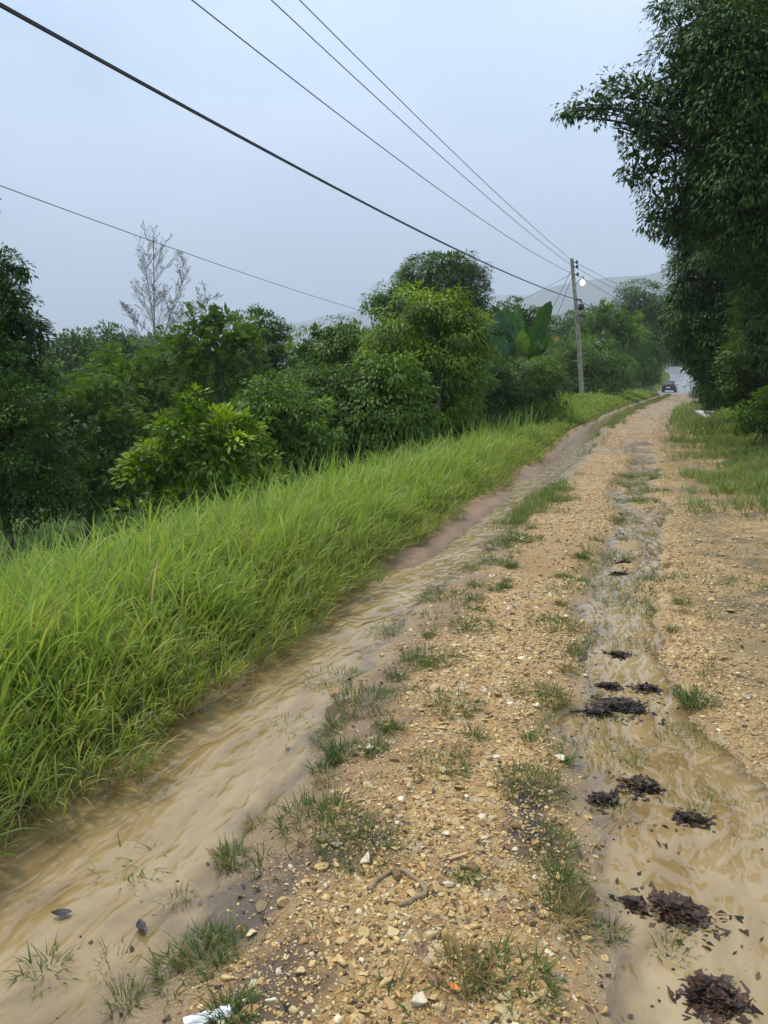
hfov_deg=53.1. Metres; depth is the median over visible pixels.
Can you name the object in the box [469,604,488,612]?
grass tuft
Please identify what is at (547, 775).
grass tuft
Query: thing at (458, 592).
grass tuft
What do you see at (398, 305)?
pale tree
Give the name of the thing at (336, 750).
grass tuft
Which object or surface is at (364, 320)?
hills
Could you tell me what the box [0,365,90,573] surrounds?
spreading tree
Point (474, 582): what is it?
grass tuft
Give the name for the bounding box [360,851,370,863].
stone
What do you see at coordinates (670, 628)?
grass tuft
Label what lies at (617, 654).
leaf heap
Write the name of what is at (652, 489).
grass tuft
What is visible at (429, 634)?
grass tuft
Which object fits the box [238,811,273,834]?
grass tuft
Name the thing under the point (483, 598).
grass tuft
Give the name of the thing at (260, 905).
stone
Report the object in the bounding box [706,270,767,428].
roadside shrub
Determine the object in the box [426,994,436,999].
stone
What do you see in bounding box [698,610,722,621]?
grass tuft
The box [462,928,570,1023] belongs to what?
grass tuft
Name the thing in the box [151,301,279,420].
feathery tree
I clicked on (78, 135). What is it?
sky
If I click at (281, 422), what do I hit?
leafy bush
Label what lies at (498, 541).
grass tuft
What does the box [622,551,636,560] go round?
grass tuft
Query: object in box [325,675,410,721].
grass tuft
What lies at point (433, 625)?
grass tuft
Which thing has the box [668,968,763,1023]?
leaf heap
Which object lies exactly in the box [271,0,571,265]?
power wire
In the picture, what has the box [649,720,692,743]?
grass tuft
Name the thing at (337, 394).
leafy bush
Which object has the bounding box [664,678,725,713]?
grass tuft
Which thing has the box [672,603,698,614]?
grass tuft
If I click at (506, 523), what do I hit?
grass tuft
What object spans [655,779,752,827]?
grass tuft
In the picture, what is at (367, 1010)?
stone
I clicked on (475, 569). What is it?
grass tuft
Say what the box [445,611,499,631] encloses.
grass tuft
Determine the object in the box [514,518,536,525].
grass tuft
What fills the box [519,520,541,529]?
grass tuft
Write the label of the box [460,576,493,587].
grass tuft
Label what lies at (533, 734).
grass tuft
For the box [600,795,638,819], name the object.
grass tuft
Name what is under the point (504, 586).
grass tuft
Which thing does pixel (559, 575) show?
grass tuft
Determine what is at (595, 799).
leaf heap
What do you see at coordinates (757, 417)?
weedy bush
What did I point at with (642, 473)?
grass tuft
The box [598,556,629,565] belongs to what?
grass tuft
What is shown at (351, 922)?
stone
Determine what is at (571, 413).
reed clump
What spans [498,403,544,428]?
reed clump
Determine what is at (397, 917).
stone
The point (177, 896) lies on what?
grass tuft
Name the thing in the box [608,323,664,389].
roadside bush
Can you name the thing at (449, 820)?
stone
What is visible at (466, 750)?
grass tuft
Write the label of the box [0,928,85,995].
grass tuft
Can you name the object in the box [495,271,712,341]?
hills
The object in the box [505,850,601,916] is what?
grass tuft
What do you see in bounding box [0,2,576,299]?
service cable
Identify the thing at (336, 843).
stone
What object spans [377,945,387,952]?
stone
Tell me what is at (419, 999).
stone
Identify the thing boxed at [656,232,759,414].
vine draped tree
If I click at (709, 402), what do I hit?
roadside shrub
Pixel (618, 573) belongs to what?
leaf heap
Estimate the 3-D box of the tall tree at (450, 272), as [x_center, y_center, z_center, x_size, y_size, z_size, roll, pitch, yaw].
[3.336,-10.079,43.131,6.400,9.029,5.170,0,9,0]
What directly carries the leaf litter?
on the muddy water
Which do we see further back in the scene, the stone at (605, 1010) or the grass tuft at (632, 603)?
the grass tuft at (632, 603)
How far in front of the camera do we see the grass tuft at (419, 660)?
4.37 m
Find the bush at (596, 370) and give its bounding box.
[542,330,641,395]
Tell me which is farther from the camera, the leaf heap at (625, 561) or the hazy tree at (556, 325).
the hazy tree at (556, 325)
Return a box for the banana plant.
[479,301,560,416]
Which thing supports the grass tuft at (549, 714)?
on the ground at (222, 899)
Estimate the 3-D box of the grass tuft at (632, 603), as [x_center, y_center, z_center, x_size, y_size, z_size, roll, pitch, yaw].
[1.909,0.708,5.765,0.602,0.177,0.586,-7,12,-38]
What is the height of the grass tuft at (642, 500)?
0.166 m
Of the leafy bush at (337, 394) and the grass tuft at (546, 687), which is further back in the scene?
the leafy bush at (337, 394)
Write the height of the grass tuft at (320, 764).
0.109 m
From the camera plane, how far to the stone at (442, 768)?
3.15 m
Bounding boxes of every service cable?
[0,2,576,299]
[578,300,646,331]
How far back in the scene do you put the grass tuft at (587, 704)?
3.89 m
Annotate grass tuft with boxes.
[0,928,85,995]
[84,934,149,984]
[87,832,171,888]
[99,968,152,1023]
[137,904,268,1008]
[150,880,196,915]
[165,942,206,973]
[181,942,252,983]
[181,972,274,1023]
[196,913,234,951]
[196,937,242,979]
[204,829,259,872]
[206,838,247,866]
[237,837,305,881]
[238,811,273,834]
[257,710,309,737]
[260,783,378,854]
[299,660,366,691]
[302,754,337,778]
[304,785,363,821]
[306,722,344,753]
[307,804,418,875]
[308,766,344,788]
[313,726,369,769]
[316,706,357,734]
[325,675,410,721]
[332,957,439,1023]
[341,722,397,755]
[351,728,393,760]
[365,619,415,639]
[367,714,397,733]
[373,623,405,635]
[375,712,411,737]
[376,662,415,682]
[384,679,429,695]
[394,650,444,671]
[396,743,474,788]
[397,639,464,667]
[403,653,449,669]
[415,607,444,620]
[416,628,436,638]
[416,923,505,1007]
[417,582,469,602]
[417,619,449,628]
[420,687,486,720]
[439,931,569,1023]
[440,858,491,890]
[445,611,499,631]
[446,736,477,760]
[447,584,472,598]
[451,720,493,742]
[455,626,481,635]
[459,561,478,568]
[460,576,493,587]
[462,576,484,588]
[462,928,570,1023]
[466,590,488,601]
[467,562,488,571]
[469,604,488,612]
[476,862,519,889]
[478,553,518,566]
[483,517,523,528]
[484,532,530,547]
[484,584,503,591]
[486,756,570,808]
[492,579,515,588]
[501,559,519,568]
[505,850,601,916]
[506,530,544,541]
[506,674,565,710]
[508,814,585,866]
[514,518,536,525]
[518,724,546,741]
[518,880,606,934]
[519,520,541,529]
[523,610,586,632]
[529,705,564,725]
[534,505,552,512]
[536,853,582,891]
[540,489,581,502]
[547,638,587,660]
[548,875,611,919]
[549,686,580,711]
[549,745,580,766]
[552,569,573,578]
[552,899,612,957]
[555,598,566,605]
[555,660,579,674]
[557,603,578,614]
[566,549,592,559]
[566,727,652,771]
[571,692,636,722]
[573,562,597,572]
[586,911,636,948]
[587,571,629,590]
[588,533,608,542]
[595,633,656,653]
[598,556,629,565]
[600,591,673,615]
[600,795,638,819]
[602,548,639,558]
[603,515,625,521]
[607,470,634,477]
[615,515,644,524]
[617,480,641,485]
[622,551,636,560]
[624,748,659,768]
[625,494,659,502]
[631,624,651,632]
[634,470,664,476]
[636,486,671,492]
[646,925,705,967]
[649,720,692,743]
[655,718,697,740]
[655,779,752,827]
[659,560,675,566]
[659,622,684,632]
[660,917,691,944]
[662,715,739,755]
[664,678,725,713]
[664,910,720,942]
[666,683,690,697]
[668,593,695,605]
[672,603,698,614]
[681,793,714,816]
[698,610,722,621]
[750,820,766,835]
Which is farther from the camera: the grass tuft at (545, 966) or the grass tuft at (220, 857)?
the grass tuft at (220, 857)
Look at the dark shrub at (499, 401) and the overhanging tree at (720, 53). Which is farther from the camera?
the dark shrub at (499, 401)
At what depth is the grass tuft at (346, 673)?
4.36 m
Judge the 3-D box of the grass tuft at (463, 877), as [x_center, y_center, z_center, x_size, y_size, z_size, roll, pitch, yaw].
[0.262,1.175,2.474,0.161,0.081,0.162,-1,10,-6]
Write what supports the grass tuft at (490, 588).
on the ground at (222, 899)
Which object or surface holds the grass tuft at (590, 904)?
on the ground at (222, 899)
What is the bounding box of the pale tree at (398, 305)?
[356,279,434,335]
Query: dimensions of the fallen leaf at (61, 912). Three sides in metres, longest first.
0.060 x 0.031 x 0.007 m
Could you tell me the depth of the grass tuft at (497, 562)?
6.86 m
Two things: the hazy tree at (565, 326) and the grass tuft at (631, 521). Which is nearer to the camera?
the grass tuft at (631, 521)
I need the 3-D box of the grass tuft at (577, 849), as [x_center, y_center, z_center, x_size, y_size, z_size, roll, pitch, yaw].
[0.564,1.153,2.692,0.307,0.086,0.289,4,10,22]
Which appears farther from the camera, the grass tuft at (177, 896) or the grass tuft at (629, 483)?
the grass tuft at (629, 483)
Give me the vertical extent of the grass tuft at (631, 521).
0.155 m
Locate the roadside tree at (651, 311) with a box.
[602,277,679,390]
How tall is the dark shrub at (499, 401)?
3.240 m
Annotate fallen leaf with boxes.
[51,908,71,915]
[136,919,145,930]
[448,982,459,989]
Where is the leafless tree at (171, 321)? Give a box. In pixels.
[119,220,222,412]
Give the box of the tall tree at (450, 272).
[388,248,496,343]
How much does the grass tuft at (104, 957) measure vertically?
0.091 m
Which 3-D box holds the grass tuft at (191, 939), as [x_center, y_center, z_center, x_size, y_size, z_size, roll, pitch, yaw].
[-0.505,1.281,2.192,0.386,0.110,0.393,-8,12,-40]
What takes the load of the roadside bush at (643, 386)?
on the ground at (222, 899)
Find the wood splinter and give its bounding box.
[448,852,467,859]
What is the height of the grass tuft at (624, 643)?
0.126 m
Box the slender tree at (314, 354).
[282,315,387,404]
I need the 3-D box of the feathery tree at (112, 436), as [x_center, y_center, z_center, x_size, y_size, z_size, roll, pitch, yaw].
[-7.893,-1.715,19.934,5.432,5.152,3.009,0,9,0]
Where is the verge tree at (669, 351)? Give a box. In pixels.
[650,330,683,363]
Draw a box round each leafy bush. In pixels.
[212,368,353,493]
[271,350,393,472]
[329,349,444,467]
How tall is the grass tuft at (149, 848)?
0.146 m
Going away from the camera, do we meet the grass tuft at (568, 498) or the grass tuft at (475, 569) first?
the grass tuft at (475, 569)
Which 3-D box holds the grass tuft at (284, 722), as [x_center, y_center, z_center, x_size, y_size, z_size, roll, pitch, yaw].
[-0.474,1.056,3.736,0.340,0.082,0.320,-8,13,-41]
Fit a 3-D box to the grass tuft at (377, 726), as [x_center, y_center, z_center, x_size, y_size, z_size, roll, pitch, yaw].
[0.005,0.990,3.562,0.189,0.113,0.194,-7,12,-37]
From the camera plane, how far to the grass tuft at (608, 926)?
2.34 m
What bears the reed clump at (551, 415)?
on the ground at (222, 899)
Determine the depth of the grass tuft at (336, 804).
2.88 m
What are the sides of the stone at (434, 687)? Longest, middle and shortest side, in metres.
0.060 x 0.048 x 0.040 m
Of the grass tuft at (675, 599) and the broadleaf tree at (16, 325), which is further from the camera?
the broadleaf tree at (16, 325)
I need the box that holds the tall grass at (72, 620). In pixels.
[0,388,659,857]
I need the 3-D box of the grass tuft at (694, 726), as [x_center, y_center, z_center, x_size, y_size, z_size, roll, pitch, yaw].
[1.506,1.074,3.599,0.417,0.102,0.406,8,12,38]
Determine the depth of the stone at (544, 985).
2.05 m
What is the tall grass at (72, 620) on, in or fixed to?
on the ground at (222, 899)
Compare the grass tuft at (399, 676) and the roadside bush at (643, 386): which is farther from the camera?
the roadside bush at (643, 386)
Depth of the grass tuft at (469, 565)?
6.96 m
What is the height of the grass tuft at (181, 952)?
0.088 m
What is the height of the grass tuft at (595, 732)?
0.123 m
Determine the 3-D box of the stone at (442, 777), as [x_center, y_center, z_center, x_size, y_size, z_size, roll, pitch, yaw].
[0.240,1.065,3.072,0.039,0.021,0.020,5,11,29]
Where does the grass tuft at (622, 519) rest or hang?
on the ground at (222, 899)
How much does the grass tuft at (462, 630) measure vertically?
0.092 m
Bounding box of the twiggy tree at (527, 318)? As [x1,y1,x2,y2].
[483,295,560,376]
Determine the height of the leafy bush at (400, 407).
3.181 m
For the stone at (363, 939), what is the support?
on the ground at (222, 899)
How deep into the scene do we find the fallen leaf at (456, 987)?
2.02 m
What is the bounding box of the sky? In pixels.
[0,0,714,348]
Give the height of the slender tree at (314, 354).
5.445 m
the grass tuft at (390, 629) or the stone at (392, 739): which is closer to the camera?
the stone at (392, 739)
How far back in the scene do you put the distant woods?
103.89 m
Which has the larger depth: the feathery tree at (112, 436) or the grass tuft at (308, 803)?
the feathery tree at (112, 436)
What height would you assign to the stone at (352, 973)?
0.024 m
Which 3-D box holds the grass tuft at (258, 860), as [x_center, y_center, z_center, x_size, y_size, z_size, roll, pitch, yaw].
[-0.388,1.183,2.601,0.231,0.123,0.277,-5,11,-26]
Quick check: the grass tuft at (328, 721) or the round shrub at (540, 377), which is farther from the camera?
the round shrub at (540, 377)
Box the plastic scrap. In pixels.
[182,1005,230,1023]
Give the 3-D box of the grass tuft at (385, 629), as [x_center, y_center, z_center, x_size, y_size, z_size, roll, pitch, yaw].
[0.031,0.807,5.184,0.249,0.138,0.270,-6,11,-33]
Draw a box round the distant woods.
[16,317,581,420]
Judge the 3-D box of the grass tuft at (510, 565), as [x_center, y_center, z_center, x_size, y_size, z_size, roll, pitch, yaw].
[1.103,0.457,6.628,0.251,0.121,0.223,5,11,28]
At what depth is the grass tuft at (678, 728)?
3.69 m
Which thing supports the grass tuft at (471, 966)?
on the ground at (222, 899)
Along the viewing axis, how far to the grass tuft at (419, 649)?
4.49 m
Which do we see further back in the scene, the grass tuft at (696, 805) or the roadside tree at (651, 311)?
the roadside tree at (651, 311)
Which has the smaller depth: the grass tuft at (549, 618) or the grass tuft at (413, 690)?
the grass tuft at (413, 690)
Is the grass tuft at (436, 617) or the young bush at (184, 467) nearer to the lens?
the grass tuft at (436, 617)
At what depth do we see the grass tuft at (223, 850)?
2.75 m
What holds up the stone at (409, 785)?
on the ground at (222, 899)
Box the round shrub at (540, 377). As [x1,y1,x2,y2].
[498,354,574,413]
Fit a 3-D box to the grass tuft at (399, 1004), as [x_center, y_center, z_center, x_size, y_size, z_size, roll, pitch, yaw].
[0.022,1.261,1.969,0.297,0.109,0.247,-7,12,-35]
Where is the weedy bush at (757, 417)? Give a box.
[718,385,767,446]
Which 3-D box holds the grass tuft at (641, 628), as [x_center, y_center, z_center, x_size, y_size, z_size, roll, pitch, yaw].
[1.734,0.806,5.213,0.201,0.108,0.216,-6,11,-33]
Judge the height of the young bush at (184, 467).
2.987 m
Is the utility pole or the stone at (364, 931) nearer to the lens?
the stone at (364, 931)
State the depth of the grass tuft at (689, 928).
2.35 m
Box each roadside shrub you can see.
[671,318,729,410]
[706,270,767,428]
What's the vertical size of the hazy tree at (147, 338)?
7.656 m
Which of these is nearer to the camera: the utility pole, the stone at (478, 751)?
the stone at (478, 751)
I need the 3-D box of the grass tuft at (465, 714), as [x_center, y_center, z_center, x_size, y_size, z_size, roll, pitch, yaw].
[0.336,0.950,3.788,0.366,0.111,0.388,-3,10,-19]
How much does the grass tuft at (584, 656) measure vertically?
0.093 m
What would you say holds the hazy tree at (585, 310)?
on the ground at (222, 899)
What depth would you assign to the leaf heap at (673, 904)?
2.41 m
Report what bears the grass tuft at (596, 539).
on the ground at (222, 899)
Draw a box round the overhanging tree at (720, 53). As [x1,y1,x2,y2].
[550,0,767,383]
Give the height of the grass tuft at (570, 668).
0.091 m
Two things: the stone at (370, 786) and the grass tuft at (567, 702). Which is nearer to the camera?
the stone at (370, 786)
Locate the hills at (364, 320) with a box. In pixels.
[26,295,531,372]
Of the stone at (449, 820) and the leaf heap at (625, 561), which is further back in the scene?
the leaf heap at (625, 561)
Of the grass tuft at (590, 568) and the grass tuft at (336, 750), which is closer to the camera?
the grass tuft at (336, 750)
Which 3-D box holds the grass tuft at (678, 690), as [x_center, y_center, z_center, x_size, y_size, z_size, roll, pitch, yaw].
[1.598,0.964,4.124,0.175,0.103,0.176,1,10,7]
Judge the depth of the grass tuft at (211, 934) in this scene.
2.31 m
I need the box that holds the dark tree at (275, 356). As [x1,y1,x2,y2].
[205,302,300,429]
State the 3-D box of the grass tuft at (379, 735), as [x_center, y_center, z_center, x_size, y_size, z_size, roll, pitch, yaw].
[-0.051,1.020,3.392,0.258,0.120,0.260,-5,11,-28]
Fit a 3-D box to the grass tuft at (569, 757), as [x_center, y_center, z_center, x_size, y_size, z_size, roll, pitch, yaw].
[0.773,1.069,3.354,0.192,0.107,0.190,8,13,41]
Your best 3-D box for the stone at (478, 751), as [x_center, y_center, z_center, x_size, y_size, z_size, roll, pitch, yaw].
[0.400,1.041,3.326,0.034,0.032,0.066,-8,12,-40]
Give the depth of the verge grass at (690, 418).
15.17 m
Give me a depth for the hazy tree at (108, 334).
50.44 m
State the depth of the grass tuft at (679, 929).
2.34 m
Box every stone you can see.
[246,928,256,936]
[255,899,267,912]
[261,1021,275,1023]
[276,897,287,906]
[294,966,305,973]
[314,862,328,870]
[317,906,322,914]
[331,841,339,846]
[339,891,344,897]
[342,1006,352,1013]
[348,918,354,925]
[349,965,354,978]
[358,926,369,937]
[358,1007,370,1013]
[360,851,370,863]
[361,937,369,943]
[366,781,373,790]
[375,857,385,863]
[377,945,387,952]
[385,738,396,743]
[387,925,400,937]
[391,868,401,882]
[394,915,400,919]
[406,781,412,788]
[406,889,414,896]
[410,991,427,1006]
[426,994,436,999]
[430,684,440,692]
[438,766,445,773]
[438,875,445,885]
[439,775,446,780]
[441,830,449,836]
[441,932,456,941]
[446,817,451,824]
[470,748,483,754]
[486,782,494,786]
[490,967,504,982]
[527,991,544,1003]
[536,980,547,994]
[554,754,564,759]
[599,1006,608,1013]
[742,694,749,698]
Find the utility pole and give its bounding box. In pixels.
[570,258,585,394]
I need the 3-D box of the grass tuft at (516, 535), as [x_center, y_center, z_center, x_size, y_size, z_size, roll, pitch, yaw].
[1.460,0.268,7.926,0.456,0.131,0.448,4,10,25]
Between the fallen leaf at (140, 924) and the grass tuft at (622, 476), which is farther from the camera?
the grass tuft at (622, 476)
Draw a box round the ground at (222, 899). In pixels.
[0,357,767,1023]
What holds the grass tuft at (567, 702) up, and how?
on the ground at (222, 899)
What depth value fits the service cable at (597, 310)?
52.42 m
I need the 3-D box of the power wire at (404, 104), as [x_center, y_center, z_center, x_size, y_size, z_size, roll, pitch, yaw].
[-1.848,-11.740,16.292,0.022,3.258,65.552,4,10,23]
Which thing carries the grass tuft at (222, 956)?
on the ground at (222, 899)
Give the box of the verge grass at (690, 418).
[0,368,767,1021]
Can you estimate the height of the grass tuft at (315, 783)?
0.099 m
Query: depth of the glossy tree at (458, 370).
19.16 m
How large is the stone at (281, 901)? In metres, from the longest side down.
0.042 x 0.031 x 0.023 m
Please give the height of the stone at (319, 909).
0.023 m
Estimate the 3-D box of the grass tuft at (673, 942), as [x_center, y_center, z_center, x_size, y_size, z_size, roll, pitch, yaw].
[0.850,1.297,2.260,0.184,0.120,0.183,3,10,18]
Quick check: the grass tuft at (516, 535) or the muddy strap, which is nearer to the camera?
the muddy strap
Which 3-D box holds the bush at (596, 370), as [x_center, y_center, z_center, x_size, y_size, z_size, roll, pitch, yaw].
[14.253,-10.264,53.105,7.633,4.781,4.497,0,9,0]
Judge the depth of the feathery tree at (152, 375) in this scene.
24.25 m
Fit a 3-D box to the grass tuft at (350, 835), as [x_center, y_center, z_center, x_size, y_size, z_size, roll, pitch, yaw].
[-0.064,1.143,2.671,0.406,0.107,0.417,4,10,21]
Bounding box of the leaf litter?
[56,475,762,1023]
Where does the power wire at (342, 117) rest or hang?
attached to the utility pole
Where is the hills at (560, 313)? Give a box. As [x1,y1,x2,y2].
[548,308,673,355]
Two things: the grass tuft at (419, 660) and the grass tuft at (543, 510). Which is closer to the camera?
the grass tuft at (419, 660)
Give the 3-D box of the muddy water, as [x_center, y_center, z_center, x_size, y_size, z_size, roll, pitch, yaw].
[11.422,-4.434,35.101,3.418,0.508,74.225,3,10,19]
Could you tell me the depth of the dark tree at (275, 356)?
28.96 m
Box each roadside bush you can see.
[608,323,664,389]
[632,364,666,389]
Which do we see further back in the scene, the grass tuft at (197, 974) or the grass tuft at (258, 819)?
the grass tuft at (258, 819)
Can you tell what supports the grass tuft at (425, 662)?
on the ground at (222, 899)
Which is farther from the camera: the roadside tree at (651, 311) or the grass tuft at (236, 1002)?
the roadside tree at (651, 311)
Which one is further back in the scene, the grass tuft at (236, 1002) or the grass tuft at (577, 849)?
the grass tuft at (577, 849)
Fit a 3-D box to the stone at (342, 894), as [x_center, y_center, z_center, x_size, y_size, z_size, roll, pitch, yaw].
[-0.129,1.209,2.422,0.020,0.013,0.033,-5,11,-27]
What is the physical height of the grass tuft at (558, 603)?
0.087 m
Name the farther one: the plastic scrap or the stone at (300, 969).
the stone at (300, 969)
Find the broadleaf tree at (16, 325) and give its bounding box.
[0,198,66,455]
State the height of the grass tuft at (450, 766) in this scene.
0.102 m
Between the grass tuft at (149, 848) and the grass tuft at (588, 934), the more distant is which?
the grass tuft at (149, 848)
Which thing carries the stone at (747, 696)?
on the ground at (222, 899)
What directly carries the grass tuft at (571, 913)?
on the ground at (222, 899)
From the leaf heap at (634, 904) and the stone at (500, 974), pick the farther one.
the leaf heap at (634, 904)
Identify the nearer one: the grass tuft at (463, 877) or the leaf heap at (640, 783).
the grass tuft at (463, 877)
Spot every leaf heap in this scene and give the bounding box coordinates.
[571,706,614,719]
[582,692,666,725]
[585,787,621,814]
[589,681,626,692]
[595,650,637,660]
[607,770,665,801]
[609,570,627,575]
[609,894,654,918]
[613,559,633,563]
[626,681,663,695]
[630,880,748,948]
[665,808,716,832]
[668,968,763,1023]
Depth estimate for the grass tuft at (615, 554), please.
7.49 m
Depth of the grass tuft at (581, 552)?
7.07 m
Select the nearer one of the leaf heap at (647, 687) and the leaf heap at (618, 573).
the leaf heap at (647, 687)
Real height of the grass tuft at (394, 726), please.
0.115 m
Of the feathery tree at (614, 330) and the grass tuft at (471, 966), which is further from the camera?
the feathery tree at (614, 330)
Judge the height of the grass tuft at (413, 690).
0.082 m
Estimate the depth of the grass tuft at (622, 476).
13.63 m
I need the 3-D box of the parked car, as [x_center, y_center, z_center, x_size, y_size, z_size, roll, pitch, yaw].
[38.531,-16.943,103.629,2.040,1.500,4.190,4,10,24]
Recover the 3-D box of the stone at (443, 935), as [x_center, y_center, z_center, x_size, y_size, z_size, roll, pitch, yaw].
[0.186,1.222,2.211,0.046,0.017,0.030,12,9,-9]
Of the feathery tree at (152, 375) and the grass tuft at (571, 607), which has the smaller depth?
the grass tuft at (571, 607)
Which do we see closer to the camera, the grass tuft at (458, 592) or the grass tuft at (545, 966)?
the grass tuft at (545, 966)
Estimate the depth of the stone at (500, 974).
2.07 m
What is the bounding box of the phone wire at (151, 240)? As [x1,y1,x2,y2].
[0,185,360,310]
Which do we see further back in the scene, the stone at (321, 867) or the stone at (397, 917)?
the stone at (321, 867)
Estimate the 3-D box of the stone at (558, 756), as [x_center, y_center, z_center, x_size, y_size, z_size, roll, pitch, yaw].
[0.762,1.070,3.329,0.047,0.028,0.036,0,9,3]
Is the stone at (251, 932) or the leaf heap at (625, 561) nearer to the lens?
the stone at (251, 932)
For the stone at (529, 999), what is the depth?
2.01 m
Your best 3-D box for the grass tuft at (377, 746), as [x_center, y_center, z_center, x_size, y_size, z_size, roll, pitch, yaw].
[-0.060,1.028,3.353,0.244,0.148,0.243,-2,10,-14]
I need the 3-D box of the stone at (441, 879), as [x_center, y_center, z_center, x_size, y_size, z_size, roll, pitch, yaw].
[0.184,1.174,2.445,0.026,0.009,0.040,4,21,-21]
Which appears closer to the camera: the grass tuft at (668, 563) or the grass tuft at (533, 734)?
the grass tuft at (533, 734)
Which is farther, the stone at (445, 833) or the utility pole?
the utility pole
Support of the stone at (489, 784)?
on the ground at (222, 899)
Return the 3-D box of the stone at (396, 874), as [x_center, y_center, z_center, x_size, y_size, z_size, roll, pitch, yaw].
[0.037,1.164,2.467,0.039,0.021,0.061,8,3,9]
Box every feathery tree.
[12,351,167,540]
[82,321,250,510]
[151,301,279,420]
[565,298,652,391]
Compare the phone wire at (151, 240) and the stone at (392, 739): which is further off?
the phone wire at (151, 240)
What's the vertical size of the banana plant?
5.162 m
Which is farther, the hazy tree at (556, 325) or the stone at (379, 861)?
the hazy tree at (556, 325)
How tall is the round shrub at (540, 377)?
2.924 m
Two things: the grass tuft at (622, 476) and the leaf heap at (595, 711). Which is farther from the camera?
the grass tuft at (622, 476)
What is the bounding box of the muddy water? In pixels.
[0,397,767,1023]
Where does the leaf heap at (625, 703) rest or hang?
on the ground at (222, 899)
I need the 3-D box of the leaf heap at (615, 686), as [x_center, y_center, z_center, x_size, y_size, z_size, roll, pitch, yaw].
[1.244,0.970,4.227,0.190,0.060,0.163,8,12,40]
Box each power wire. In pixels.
[192,0,571,273]
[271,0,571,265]
[299,0,572,260]
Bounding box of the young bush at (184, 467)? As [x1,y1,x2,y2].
[102,381,292,534]
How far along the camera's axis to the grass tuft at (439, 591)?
5.93 m
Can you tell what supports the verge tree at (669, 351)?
on the ground at (222, 899)
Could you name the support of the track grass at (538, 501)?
on the ground at (222, 899)
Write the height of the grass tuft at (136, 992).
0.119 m
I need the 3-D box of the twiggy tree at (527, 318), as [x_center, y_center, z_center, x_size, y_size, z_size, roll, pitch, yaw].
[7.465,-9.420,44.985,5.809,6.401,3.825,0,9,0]
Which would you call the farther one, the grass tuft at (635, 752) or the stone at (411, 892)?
the grass tuft at (635, 752)
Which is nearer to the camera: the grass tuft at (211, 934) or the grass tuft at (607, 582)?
the grass tuft at (211, 934)
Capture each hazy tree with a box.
[37,326,101,427]
[77,318,153,415]
[127,329,203,413]
[548,315,569,364]
[553,309,593,354]
[569,302,613,358]
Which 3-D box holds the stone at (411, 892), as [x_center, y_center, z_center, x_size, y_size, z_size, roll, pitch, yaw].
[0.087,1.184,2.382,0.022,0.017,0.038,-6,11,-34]
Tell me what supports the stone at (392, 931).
on the ground at (222, 899)
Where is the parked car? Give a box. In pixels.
[661,381,677,391]
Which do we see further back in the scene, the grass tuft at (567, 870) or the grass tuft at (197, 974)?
the grass tuft at (567, 870)
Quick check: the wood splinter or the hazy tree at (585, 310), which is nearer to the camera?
the wood splinter
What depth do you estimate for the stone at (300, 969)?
2.07 m
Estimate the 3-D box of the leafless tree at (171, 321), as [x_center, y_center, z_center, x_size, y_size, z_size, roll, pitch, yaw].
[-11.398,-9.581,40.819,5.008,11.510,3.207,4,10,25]
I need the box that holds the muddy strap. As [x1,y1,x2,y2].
[368,868,428,906]
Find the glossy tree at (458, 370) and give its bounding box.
[352,278,499,452]
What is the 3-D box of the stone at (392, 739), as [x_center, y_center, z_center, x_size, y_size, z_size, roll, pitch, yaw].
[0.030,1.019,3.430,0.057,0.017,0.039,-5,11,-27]
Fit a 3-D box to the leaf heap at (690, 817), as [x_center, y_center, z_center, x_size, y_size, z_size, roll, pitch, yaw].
[1.173,1.183,2.948,0.201,0.062,0.160,5,11,30]
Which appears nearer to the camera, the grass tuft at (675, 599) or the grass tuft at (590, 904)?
the grass tuft at (590, 904)
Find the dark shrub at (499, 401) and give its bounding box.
[457,354,542,432]
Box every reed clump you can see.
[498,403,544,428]
[523,394,572,423]
[549,396,590,420]
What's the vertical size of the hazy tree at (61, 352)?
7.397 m
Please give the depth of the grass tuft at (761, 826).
2.89 m
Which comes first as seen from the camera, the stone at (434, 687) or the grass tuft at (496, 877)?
the grass tuft at (496, 877)
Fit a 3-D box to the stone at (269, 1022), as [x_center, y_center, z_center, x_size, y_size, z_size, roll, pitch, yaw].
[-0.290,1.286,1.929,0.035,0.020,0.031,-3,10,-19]
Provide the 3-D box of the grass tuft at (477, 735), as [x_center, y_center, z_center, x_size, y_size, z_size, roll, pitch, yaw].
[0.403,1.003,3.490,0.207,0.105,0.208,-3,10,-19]
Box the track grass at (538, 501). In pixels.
[486,393,670,523]
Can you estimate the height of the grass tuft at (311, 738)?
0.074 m
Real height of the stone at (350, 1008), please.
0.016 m

